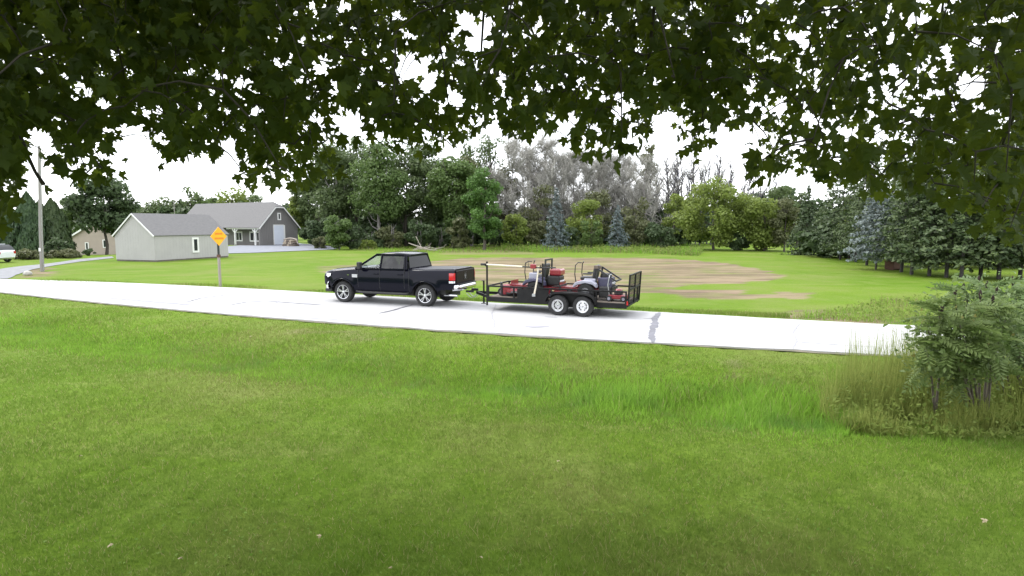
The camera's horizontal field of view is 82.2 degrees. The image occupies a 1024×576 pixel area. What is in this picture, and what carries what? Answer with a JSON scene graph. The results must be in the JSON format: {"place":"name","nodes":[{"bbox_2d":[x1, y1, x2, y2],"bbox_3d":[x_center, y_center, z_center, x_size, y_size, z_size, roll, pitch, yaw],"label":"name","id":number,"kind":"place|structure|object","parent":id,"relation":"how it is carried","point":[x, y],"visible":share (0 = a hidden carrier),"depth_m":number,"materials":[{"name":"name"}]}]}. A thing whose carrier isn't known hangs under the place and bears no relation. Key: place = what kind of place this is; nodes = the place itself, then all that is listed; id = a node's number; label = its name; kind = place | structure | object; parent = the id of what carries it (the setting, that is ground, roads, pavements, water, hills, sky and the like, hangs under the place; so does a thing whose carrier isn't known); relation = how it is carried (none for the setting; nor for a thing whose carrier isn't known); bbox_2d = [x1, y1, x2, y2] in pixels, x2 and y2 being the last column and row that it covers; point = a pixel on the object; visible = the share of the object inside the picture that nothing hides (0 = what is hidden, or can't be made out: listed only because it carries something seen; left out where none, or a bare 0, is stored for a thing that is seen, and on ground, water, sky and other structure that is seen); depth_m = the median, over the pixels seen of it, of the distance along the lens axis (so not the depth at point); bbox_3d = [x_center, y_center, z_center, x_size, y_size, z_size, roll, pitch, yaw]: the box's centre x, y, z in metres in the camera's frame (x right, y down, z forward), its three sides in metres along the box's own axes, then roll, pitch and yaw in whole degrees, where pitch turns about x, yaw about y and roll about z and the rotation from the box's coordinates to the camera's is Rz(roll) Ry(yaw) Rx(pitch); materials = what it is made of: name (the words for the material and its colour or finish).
{"place":"outdoors","nodes":[
{"label":"outdoors","id":0,"kind":"place"},
{"bbox_2d":[0,256,113,277],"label":"driveway","id":1,"kind":"structure","parent":0,"point":[9,272],"depth_m":41.56,"materials":[{"name":"concrete"}]},
{"bbox_2d":[72,223,115,254],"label":"house","id":2,"kind":"structure","parent":0,"point":[83,240],"depth_m":80.16,"materials":[{"name":"beige"}]},
{"bbox_2d":[187,198,300,244],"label":"house","id":3,"kind":"structure","parent":0,"point":[261,223],"depth_m":89.89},
{"bbox_2d":[355,245,511,252],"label":"dry grass","id":4,"kind":"structure","parent":0,"point":[391,248],"depth_m":69.79,"materials":[{"name":"green plant"}]},
{"bbox_2d":[0,279,1004,356],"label":"road","id":5,"kind":"structure","parent":0,"point":[625,326],"depth_m":19.12,"materials":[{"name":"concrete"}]},
{"bbox_2d":[325,251,475,305],"bbox_3d":[-4.320,-0.446,23.016,6.170,1.978,2.420,2,7,20],"label":"pickup truck","id":6,"kind":"object","parent":5,"relation":"on","point":[420,278],"visible":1,"depth_m":22.14,"materials":[{"name":"paint"}]},
{"bbox_2d":[466,261,641,316],"bbox_3d":[1.249,-0.088,20.858,6.320,1.725,2.490,3,7,23],"label":"utility trailer","id":7,"kind":"object","parent":5,"relation":"on","point":[561,302],"visible":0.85,"depth_m":19.59,"materials":[{"name":"black metal"}]},
{"bbox_2d":[498,258,566,294],"bbox_3d":[0.720,-0.388,20.844,2.330,1.325,1.401,3,7,23],"label":"riding mower","id":8,"kind":"object","parent":7,"relation":"on","point":[555,277],"visible":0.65,"depth_m":20.39,"materials":[{"name":"red plastic"}]},
{"bbox_2d":[549,261,621,297],"bbox_3d":[2.447,-0.276,20.116,2.445,1.258,1.401,3,7,23],"label":"riding mower","id":9,"kind":"object","parent":7,"relation":"on","point":[594,281],"visible":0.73,"depth_m":19.67,"materials":[{"name":"black plastic"}]},
{"bbox_2d":[0,0,1017,216],"label":"sky","id":10,"kind":"structure","parent":0,"point":[146,183],"materials":[{"name":"white"}]},
{"bbox_2d":[0,227,1023,575],"bbox_3d":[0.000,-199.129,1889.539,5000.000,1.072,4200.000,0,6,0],"label":"ground","id":11,"kind":"structure","parent":0,"point":[768,281],"depth_m":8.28,"materials":[{"name":"green plant"}]},
{"bbox_2d":[0,244,15,261],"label":"parked car","id":12,"kind":"object","parent":11,"relation":"on","point":[7,251],"visible":1,"depth_m":48.42,"materials":[{"name":"white metal"}]},
{"bbox_2d":[8,191,49,257],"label":"evergreen tree","id":13,"kind":"object","parent":11,"relation":"on","point":[27,228],"visible":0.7,"depth_m":57.83,"materials":[{"name":"green plant"}]},
{"bbox_2d":[13,248,53,259],"bbox_3d":[-43.467,-3.020,52.847,2.691,1.203,2.752,0,6,0],"label":"shrub","id":14,"kind":"object","parent":11,"relation":"on","point":[24,253],"visible":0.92,"depth_m":52.38,"materials":[{"name":"green plant"}]},
{"bbox_2d":[38,143,44,271],"bbox_3d":[-30.788,-5.128,38.425,0.939,8.526,0.280,0,6,0],"label":"utility pole","id":15,"kind":"object","parent":11,"relation":"on","point":[41,244],"visible":0.8,"depth_m":38.44,"materials":[{"name":"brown wood"}]},
{"bbox_2d":[31,197,76,257],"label":"evergreen tree","id":16,"kind":"object","parent":11,"relation":"on","point":[56,220],"visible":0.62,"depth_m":60.03,"materials":[{"name":"green plant"}]},
{"bbox_2d":[44,237,74,254],"bbox_3d":[-43.196,-3.841,55.963,2.414,2.166,2.150,0,6,0],"label":"shrub","id":17,"kind":"object","parent":11,"relation":"on","point":[59,243],"visible":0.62,"depth_m":55.44,"materials":[{"name":"green plant"}]},
{"bbox_2d":[48,248,82,257],"bbox_3d":[-41.501,-3.225,55.070,2.787,1.094,2.583,3,7,25],"label":"shrub","id":18,"kind":"object","parent":11,"relation":"on","point":[67,253],"visible":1,"depth_m":54.45,"materials":[{"name":"green plant"}]},
{"bbox_2d":[60,177,141,254],"bbox_3d":[-45.658,-8.057,65.449,7.422,9.165,7.088,-4,7,-34],"label":"deciduous tree","id":19,"kind":"object","parent":11,"relation":"on","point":[112,214],"visible":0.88,"depth_m":63.78,"materials":[{"name":"green plant"}]},
{"bbox_2d":[135,196,169,213],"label":"deciduous tree","id":20,"kind":"object","parent":11,"relation":"on","point":[154,206],"visible":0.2,"depth_m":124.99,"materials":[{"name":"green plant"}]},
{"bbox_2d":[112,213,228,261],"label":"garden shed","id":21,"kind":"structure","parent":11,"relation":"on","point":[146,237],"depth_m":50.39,"materials":[{"name":"beige paint"}]},
{"bbox_2d":[168,186,206,211],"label":"deciduous tree","id":22,"kind":"object","parent":11,"relation":"on","point":[196,198],"visible":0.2,"depth_m":125.95,"materials":[{"name":"green plant"}]},
{"bbox_2d":[210,227,225,286],"bbox_3d":[-14.543,-1.527,29.107,0.142,2.995,0.930,3,7,24],"label":"warning sign","id":23,"kind":"object","parent":11,"relation":"on","point":[218,236],"visible":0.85,"depth_m":29.07,"materials":[{"name":"metal"}]},
{"bbox_2d":[214,185,252,202],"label":"deciduous tree","id":24,"kind":"object","parent":11,"relation":"on","point":[237,196],"visible":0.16,"depth_m":125.98,"materials":[{"name":"green plant"}]},
{"bbox_2d":[228,243,336,252],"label":"driveway","id":25,"kind":"structure","parent":11,"relation":"on","point":[256,248],"depth_m":75.65,"materials":[{"name":"grey concrete"}]},
{"bbox_2d":[285,195,305,229],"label":"deciduous tree","id":26,"kind":"object","parent":11,"relation":"on","point":[293,211],"visible":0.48,"depth_m":102.14,"materials":[{"name":"green plant"}]},
{"bbox_2d":[289,179,325,227],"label":"deciduous tree","id":27,"kind":"object","parent":11,"relation":"on","point":[306,210],"visible":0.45,"depth_m":101.02,"materials":[{"name":"green plant"}]},
{"bbox_2d":[304,216,327,245],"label":"shrub","id":28,"kind":"object","parent":11,"relation":"on","point":[313,231],"visible":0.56,"depth_m":78.51,"materials":[{"name":"green plant"}]},
{"bbox_2d":[308,143,361,245],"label":"deciduous tree","id":29,"kind":"object","parent":11,"relation":"on","point":[337,204],"visible":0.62,"depth_m":83.51,"materials":[{"name":"green plant"}]},
{"bbox_2d":[323,214,351,249],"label":"shrub","id":30,"kind":"object","parent":11,"relation":"on","point":[336,234],"visible":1,"depth_m":71.81,"materials":[{"name":"green plant"}]},
{"bbox_2d":[317,135,377,221],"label":"deciduous tree","id":31,"kind":"object","parent":11,"relation":"on","point":[360,156],"visible":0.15,"depth_m":87.99,"materials":[{"name":"green plant"}]},
{"bbox_2d":[341,224,366,248],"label":"shrub","id":32,"kind":"object","parent":11,"relation":"on","point":[353,231],"visible":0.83,"depth_m":74.23,"materials":[{"name":"green plant"}]},
{"bbox_2d":[347,139,415,230],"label":"deciduous tree","id":33,"kind":"object","parent":11,"relation":"on","point":[375,167],"visible":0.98,"depth_m":79.14,"materials":[{"name":"green plant"}]},
{"bbox_2d":[375,223,404,247],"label":"shrub","id":34,"kind":"object","parent":11,"relation":"on","point":[390,235],"visible":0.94,"depth_m":76.96,"materials":[{"name":"green plant"}]},
{"bbox_2d":[377,145,436,245],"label":"deciduous tree","id":35,"kind":"object","parent":11,"relation":"on","point":[419,170],"visible":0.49,"depth_m":83.90,"materials":[{"name":"green plant"}]},
{"bbox_2d":[32,278,789,317],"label":"verge grass","id":36,"kind":"structure","parent":11,"relation":"on","point":[753,314],"depth_m":21.55,"materials":[{"name":"green plant"}]},
{"bbox_2d":[403,219,436,248],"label":"shrub","id":37,"kind":"object","parent":11,"relation":"on","point":[425,232],"visible":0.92,"depth_m":74.17,"materials":[{"name":"green plant"}]},
{"bbox_2d":[401,140,452,244],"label":"deciduous tree","id":38,"kind":"object","parent":11,"relation":"on","point":[426,153],"visible":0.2,"depth_m":87.16,"materials":[{"name":"green plant"}]},
{"bbox_2d":[429,226,454,247],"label":"shrub","id":39,"kind":"object","parent":11,"relation":"on","point":[436,241],"visible":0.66,"depth_m":77.08,"materials":[{"name":"green plant"}]},
{"bbox_2d":[0,292,889,356],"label":"verge edge","id":40,"kind":"object","parent":11,"relation":"on","point":[471,332],"visible":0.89,"depth_m":16.57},
{"bbox_2d":[424,152,478,244],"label":"deciduous tree","id":41,"kind":"object","parent":11,"relation":"on","point":[453,171],"visible":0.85,"depth_m":79.58,"materials":[{"name":"green plant"}]},
{"bbox_2d":[445,214,472,248],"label":"shrub","id":42,"kind":"object","parent":11,"relation":"on","point":[462,240],"visible":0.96,"depth_m":73.89,"materials":[{"name":"green plant"}]},
{"bbox_2d":[13,185,919,232],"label":"distant wood","id":43,"kind":"object","parent":11,"relation":"on","point":[179,209],"visible":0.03,"depth_m":121.72,"materials":[{"name":"green plant"}]},
{"bbox_2d":[460,166,503,249],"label":"deciduous tree","id":44,"kind":"object","parent":11,"relation":"on","point":[480,221],"visible":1,"depth_m":70.47,"materials":[{"name":"green plant"}]},
{"bbox_2d":[473,134,505,244],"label":"deciduous tree","id":45,"kind":"object","parent":11,"relation":"on","point":[488,148],"visible":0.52,"depth_m":89.91,"materials":[{"name":"green plant"}]},
{"bbox_2d":[493,162,520,245],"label":"deciduous tree","id":46,"kind":"object","parent":11,"relation":"on","point":[502,216],"visible":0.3,"depth_m":86.26,"materials":[{"name":"green plant"}]},
{"bbox_2d":[0,0,1023,254],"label":"maple tree","id":47,"kind":"object","parent":11,"relation":"on","point":[168,46],"visible":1,"depth_m":3.95,"materials":[{"name":"green plant"}]},
{"bbox_2d":[0,344,1023,575],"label":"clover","id":48,"kind":"object","parent":11,"relation":"on","point":[295,564],"visible":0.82,"depth_m":5.99,"materials":[{"name":"green plant"}]},
{"bbox_2d":[476,135,547,231],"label":"bare tree","id":49,"kind":"object","parent":11,"relation":"on","point":[512,152],"visible":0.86,"depth_m":81.93,"materials":[{"name":"grey plant"}]},
{"bbox_2d":[500,213,530,244],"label":"shrub","id":50,"kind":"object","parent":11,"relation":"on","point":[521,229],"visible":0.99,"depth_m":73.18,"materials":[{"name":"green plant"}]},
{"bbox_2d":[492,132,561,217],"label":"bare tree","id":51,"kind":"object","parent":11,"relation":"on","point":[528,163],"visible":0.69,"depth_m":84.08,"materials":[{"name":"grey plant"}]},
{"bbox_2d":[517,184,554,247],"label":"deciduous tree","id":52,"kind":"object","parent":11,"relation":"on","point":[544,202],"visible":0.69,"depth_m":79.08,"materials":[{"name":"green plant"}]},
{"bbox_2d":[525,219,547,247],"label":"shrub","id":53,"kind":"object","parent":11,"relation":"on","point":[536,227],"visible":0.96,"depth_m":74.72,"materials":[{"name":"green plant"}]},
{"bbox_2d":[513,153,579,221],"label":"bare tree","id":54,"kind":"object","parent":11,"relation":"on","point":[538,177],"visible":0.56,"depth_m":83.06,"materials":[{"name":"grey plant"}]},
{"bbox_2d":[514,137,586,220],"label":"bare tree","id":55,"kind":"object","parent":11,"relation":"on","point":[557,162],"visible":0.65,"depth_m":83.65,"materials":[{"name":"grey plant"}]},
{"bbox_2d":[539,188,571,250],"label":"conifer tree","id":56,"kind":"object","parent":11,"relation":"on","point":[557,227],"visible":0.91,"depth_m":69.32,"materials":[{"name":"green plant"}]},
{"bbox_2d":[524,145,615,238],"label":"bare tree","id":57,"kind":"object","parent":11,"relation":"on","point":[572,162],"visible":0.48,"depth_m":84.90,"materials":[{"name":"grey plant"}]},
{"bbox_2d":[564,199,602,245],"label":"deciduous tree","id":58,"kind":"object","parent":11,"relation":"on","point":[589,207],"visible":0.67,"depth_m":74.88,"materials":[{"name":"green plant"}]},
{"bbox_2d":[562,161,609,220],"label":"bare tree","id":59,"kind":"object","parent":11,"relation":"on","point":[592,171],"visible":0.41,"depth_m":84.70,"materials":[{"name":"grey plant"}]},
{"bbox_2d":[560,145,618,216],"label":"bare tree","id":60,"kind":"object","parent":11,"relation":"on","point":[605,171],"visible":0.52,"depth_m":86.08,"materials":[{"name":"grey plant"}]},
{"bbox_2d":[579,220,603,247],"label":"shrub","id":61,"kind":"object","parent":11,"relation":"on","point":[594,237],"visible":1,"depth_m":70.50,"materials":[{"name":"green plant"}]},
{"bbox_2d":[585,188,613,245],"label":"deciduous tree","id":62,"kind":"object","parent":11,"relation":"on","point":[601,197],"visible":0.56,"depth_m":78.89,"materials":[{"name":"green plant"}]},
{"bbox_2d":[500,239,703,255],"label":"field edge weeds","id":63,"kind":"object","parent":11,"relation":"on","point":[595,248],"visible":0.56,"depth_m":65.39,"materials":[{"name":"green plant"}]},
{"bbox_2d":[603,205,630,248],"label":"conifer tree","id":64,"kind":"object","parent":11,"relation":"on","point":[618,225],"visible":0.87,"depth_m":69.41,"materials":[{"name":"green plant"}]},
{"bbox_2d":[590,150,669,223],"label":"bare tree","id":65,"kind":"object","parent":11,"relation":"on","point":[612,189],"visible":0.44,"depth_m":87.01,"materials":[{"name":"grey plant"}]},
{"bbox_2d":[598,165,661,222],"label":"bare tree","id":66,"kind":"object","parent":11,"relation":"on","point":[622,177],"visible":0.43,"depth_m":86.06,"materials":[{"name":"grey plant"}]},
{"bbox_2d":[620,214,649,246],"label":"shrub","id":67,"kind":"object","parent":11,"relation":"on","point":[640,226],"visible":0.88,"depth_m":73.92,"materials":[{"name":"green plant"}]},
{"bbox_2d":[620,194,650,241],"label":"deciduous tree","id":68,"kind":"object","parent":11,"relation":"on","point":[641,206],"visible":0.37,"depth_m":78.89,"materials":[{"name":"green plant"}]},
{"bbox_2d":[601,154,671,219],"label":"bare tree","id":69,"kind":"object","parent":11,"relation":"on","point":[635,164],"visible":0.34,"depth_m":88.61,"materials":[{"name":"grey plant"}]},
{"bbox_2d":[611,150,673,245],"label":"bare tree","id":70,"kind":"object","parent":11,"relation":"on","point":[648,169],"visible":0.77,"depth_m":82.92,"materials":[{"name":"grey plant"}]},
{"bbox_2d":[298,199,1005,263],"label":"thicket","id":71,"kind":"object","parent":11,"relation":"on","point":[811,240],"visible":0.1,"depth_m":83.89,"materials":[{"name":"green plant"}]},
{"bbox_2d":[644,222,677,247],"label":"shrub","id":72,"kind":"object","parent":11,"relation":"on","point":[655,231],"visible":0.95,"depth_m":70.94,"materials":[{"name":"green plant"}]},
{"bbox_2d":[661,193,684,245],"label":"deciduous tree","id":73,"kind":"object","parent":11,"relation":"on","point":[674,205],"visible":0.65,"depth_m":77.22,"materials":[{"name":"green plant"}]},
{"bbox_2d":[670,175,763,249],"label":"deciduous tree","id":74,"kind":"object","parent":11,"relation":"on","point":[724,226],"visible":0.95,"depth_m":69.65,"materials":[{"name":"green plant"}]},
{"bbox_2d":[725,233,752,250],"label":"shrub","id":75,"kind":"object","parent":11,"relation":"on","point":[740,243],"visible":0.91,"depth_m":69.52,"materials":[{"name":"green plant"}]},
{"bbox_2d":[734,194,798,250],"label":"deciduous tree","id":76,"kind":"object","parent":11,"relation":"on","point":[761,237],"visible":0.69,"depth_m":68.33,"materials":[{"name":"green plant"}]},
{"bbox_2d":[762,185,800,230],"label":"deciduous tree","id":77,"kind":"object","parent":11,"relation":"on","point":[778,192],"visible":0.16,"depth_m":90.09,"materials":[{"name":"green plant"}]},
{"bbox_2d":[767,197,800,251],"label":"deciduous tree","id":78,"kind":"object","parent":11,"relation":"on","point":[782,237],"visible":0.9,"depth_m":66.97,"materials":[{"name":"green plant"}]},
{"bbox_2d":[784,185,820,255],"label":"conifer tree","id":79,"kind":"object","parent":11,"relation":"on","point":[808,217],"visible":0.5,"depth_m":59.34,"materials":[{"name":"green plant"}]},
{"bbox_2d":[805,177,846,257],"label":"conifer tree","id":80,"kind":"object","parent":11,"relation":"on","point":[823,211],"visible":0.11,"depth_m":55.57,"materials":[{"name":"green plant"}]},
{"bbox_2d":[812,178,863,259],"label":"pine tree","id":81,"kind":"object","parent":11,"relation":"on","point":[831,214],"visible":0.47,"depth_m":51.62,"materials":[{"name":"green plant"}]},
{"bbox_2d":[822,163,877,261],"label":"pine tree","id":82,"kind":"object","parent":11,"relation":"on","point":[842,240],"visible":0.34,"depth_m":48.76,"materials":[{"name":"green plant"}]},
{"bbox_2d":[838,142,889,264],"bbox_3d":[27.294,-6.326,44.612,4.202,9.523,4.130,-3,7,-28],"label":"pine tree","id":83,"kind":"object","parent":11,"relation":"on","point":[861,188],"visible":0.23,"depth_m":44.90,"materials":[{"name":"green plant"}]},
{"bbox_2d":[785,293,948,323],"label":"roadside weeds","id":84,"kind":"object","parent":11,"relation":"on","point":[857,320],"visible":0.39,"depth_m":19.66,"materials":[{"name":"green plant"}]},
{"bbox_2d":[837,189,906,269],"bbox_3d":[25.071,-4.135,40.281,4.483,6.062,4.334,1,6,12],"label":"conifer tree","id":85,"kind":"object","parent":11,"relation":"on","point":[876,213],"visible":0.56,"depth_m":40.22,"materials":[{"name":"green plant"}]},
{"bbox_2d":[831,319,956,415],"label":"reeds","id":86,"kind":"object","parent":11,"relation":"on","point":[878,361],"visible":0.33,"depth_m":10.80,"materials":[{"name":"green plant"}]},
{"bbox_2d":[862,132,928,271],"bbox_3d":[25.287,-5.488,37.539,5.016,9.304,4.574,0,6,0],"label":"pine tree","id":87,"kind":"object","parent":11,"relation":"on","point":[891,203],"visible":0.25,"depth_m":37.94,"materials":[{"name":"green plant"}]},
{"bbox_2d":[879,137,945,274],"bbox_3d":[24.716,-5.142,35.568,4.393,9.013,4.114,0,6,0],"label":"pine tree","id":88,"kind":"object","parent":11,"relation":"on","point":[914,222],"visible":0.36,"depth_m":35.62,"materials":[{"name":"green plant"}]},
{"bbox_2d":[805,318,1023,439],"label":"rank grass","id":89,"kind":"structure","parent":11,"relation":"on","point":[867,419],"depth_m":10.16,"materials":[{"name":"green plant"}]},
{"bbox_2d":[827,359,1023,442],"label":"leafy undergrowth","id":90,"kind":"object","parent":11,"relation":"on","point":[909,428],"visible":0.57,"depth_m":9.76,"materials":[{"name":"green plant"}]},
{"bbox_2d":[887,136,973,275],"bbox_3d":[25.082,-5.115,34.600,4.241,9.165,4.560,0,6,0],"label":"pine tree","id":91,"kind":"object","parent":11,"relation":"on","point":[920,244],"visible":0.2,"depth_m":34.57,"materials":[{"name":"green plant"}]},
{"bbox_2d":[895,295,992,413],"bbox_3d":[6.750,1.285,9.397,1.345,2.378,1.488,0,6,0],"label":"sumac shrub","id":92,"kind":"object","parent":11,"relation":"on","point":[929,369],"visible":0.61,"depth_m":9.33,"materials":[{"name":"green plant"}]},
{"bbox_2d":[903,117,999,277],"bbox_3d":[25.392,-5.173,33.635,4.726,9.493,4.298,0,6,0],"label":"pine tree","id":93,"kind":"object","parent":11,"relation":"on","point":[952,254],"visible":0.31,"depth_m":33.46,"materials":[{"name":"green plant"}]},
{"bbox_2d":[883,276,1023,414],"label":"sumac shrub","id":94,"kind":"object","parent":11,"relation":"on","point":[985,358],"visible":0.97,"depth_m":9.16,"materials":[{"name":"green plant"}]},
{"bbox_2d":[920,128,1010,277],"bbox_3d":[25.396,-4.946,32.620,4.071,9.269,4.431,5,8,37],"label":"pine tree","id":95,"kind":"object","parent":11,"relation":"on","point":[964,217],"visible":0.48,"depth_m":32.39,"materials":[{"name":"green plant"}]},
{"bbox_2d":[925,267,1023,398],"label":"sumac shrub","id":96,"kind":"object","parent":11,"relation":"on","point":[1016,355],"visible":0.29,"depth_m":10.44,"materials":[{"name":"green plant"}]},
{"bbox_2d":[940,112,1023,277],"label":"pine tree","id":97,"kind":"object","parent":11,"relation":"on","point":[980,272],"visible":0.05,"depth_m":32.91,"materials":[{"name":"green plant"}]},
{"bbox_2d":[957,118,1023,278],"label":"pine tree","id":98,"kind":"object","parent":11,"relation":"on","point":[1011,255],"visible":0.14,"depth_m":32.14,"materials":[{"name":"green plant"}]},
{"bbox_2d":[980,144,1023,278],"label":"pine tree","id":99,"kind":"object","parent":11,"relation":"on","point":[1020,272],"visible":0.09,"depth_m":32.97,"materials":[{"name":"green plant"}]},
{"bbox_2d":[0,303,1023,487],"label":"ditch grass","id":100,"kind":"structure","parent":0,"point":[772,410],"depth_m":11.70,"materials":[{"name":"green plant"}]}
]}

